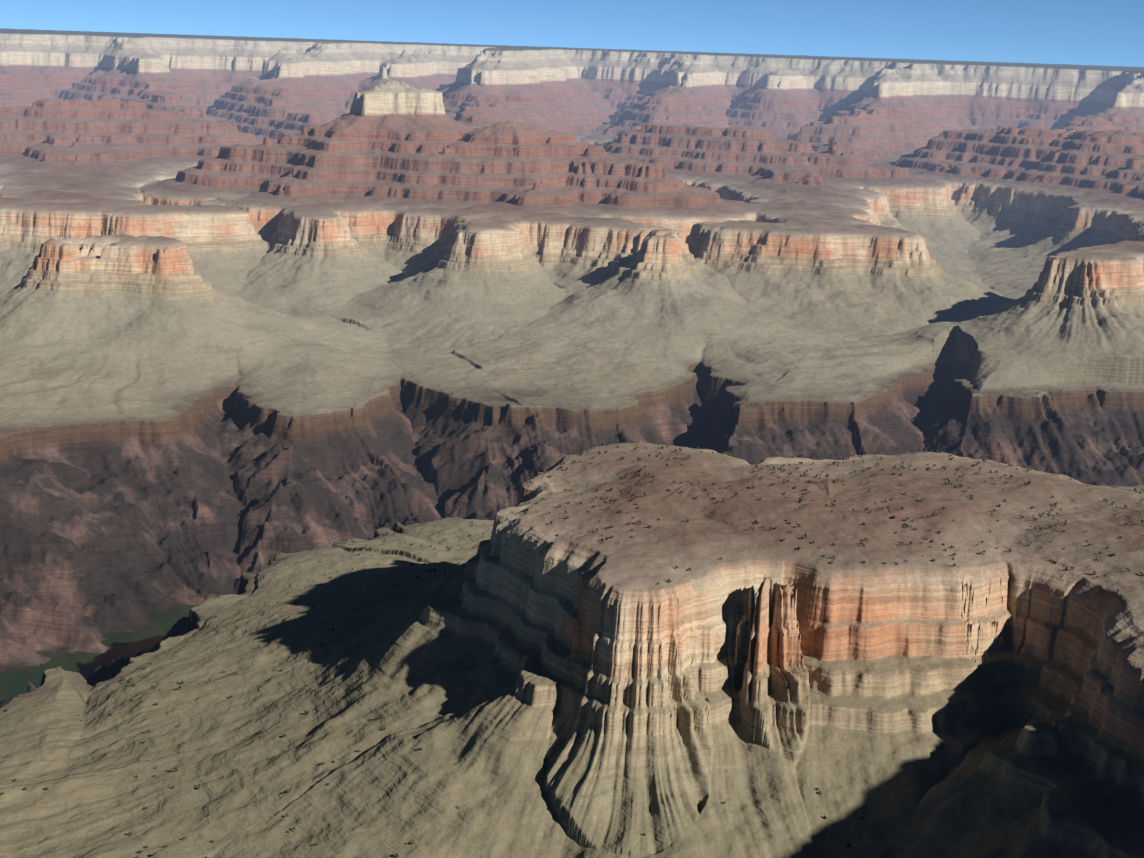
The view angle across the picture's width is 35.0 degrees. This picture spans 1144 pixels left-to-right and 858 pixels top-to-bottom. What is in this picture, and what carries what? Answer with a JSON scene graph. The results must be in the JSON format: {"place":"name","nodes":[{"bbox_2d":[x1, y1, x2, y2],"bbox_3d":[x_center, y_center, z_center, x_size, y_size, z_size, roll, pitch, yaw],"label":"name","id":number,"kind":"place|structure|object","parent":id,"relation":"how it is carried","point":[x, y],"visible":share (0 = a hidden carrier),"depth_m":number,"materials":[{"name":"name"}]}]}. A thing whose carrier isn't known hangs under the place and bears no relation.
{"place":"outdoors","nodes":[
{"label":"outdoors","id":0,"kind":"place"},
{"bbox_2d":[0,593,236,701],"bbox_3d":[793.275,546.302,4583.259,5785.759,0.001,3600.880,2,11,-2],"label":"river water","id":1,"kind":"structure","parent":0,"point":[117,644],"depth_m":4298.25,"materials":[{"name":"green liquid"}]},
{"bbox_2d":[0,28,1143,857],"bbox_3d":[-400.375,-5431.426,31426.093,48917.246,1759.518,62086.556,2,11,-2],"label":"canyon terrain","id":2,"kind":"structure","parent":0,"point":[280,306],"depth_m":5474.75,"materials":[{"name":"beige stone"}]},
{"bbox_2d":[0,441,1143,857],"bbox_3d":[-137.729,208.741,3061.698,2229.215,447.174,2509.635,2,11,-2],"label":"juniper scrub","id":3,"kind":"object","parent":2,"relation":"on","point":[396,855],"visible":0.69,"depth_m":2608.15,"materials":[{"name":"green plant"}]},
{"bbox_2d":[0,0,1143,66],"label":"sky","id":4,"kind":"structure","parent":0,"point":[1073,32],"materials":[{"name":"blue"}]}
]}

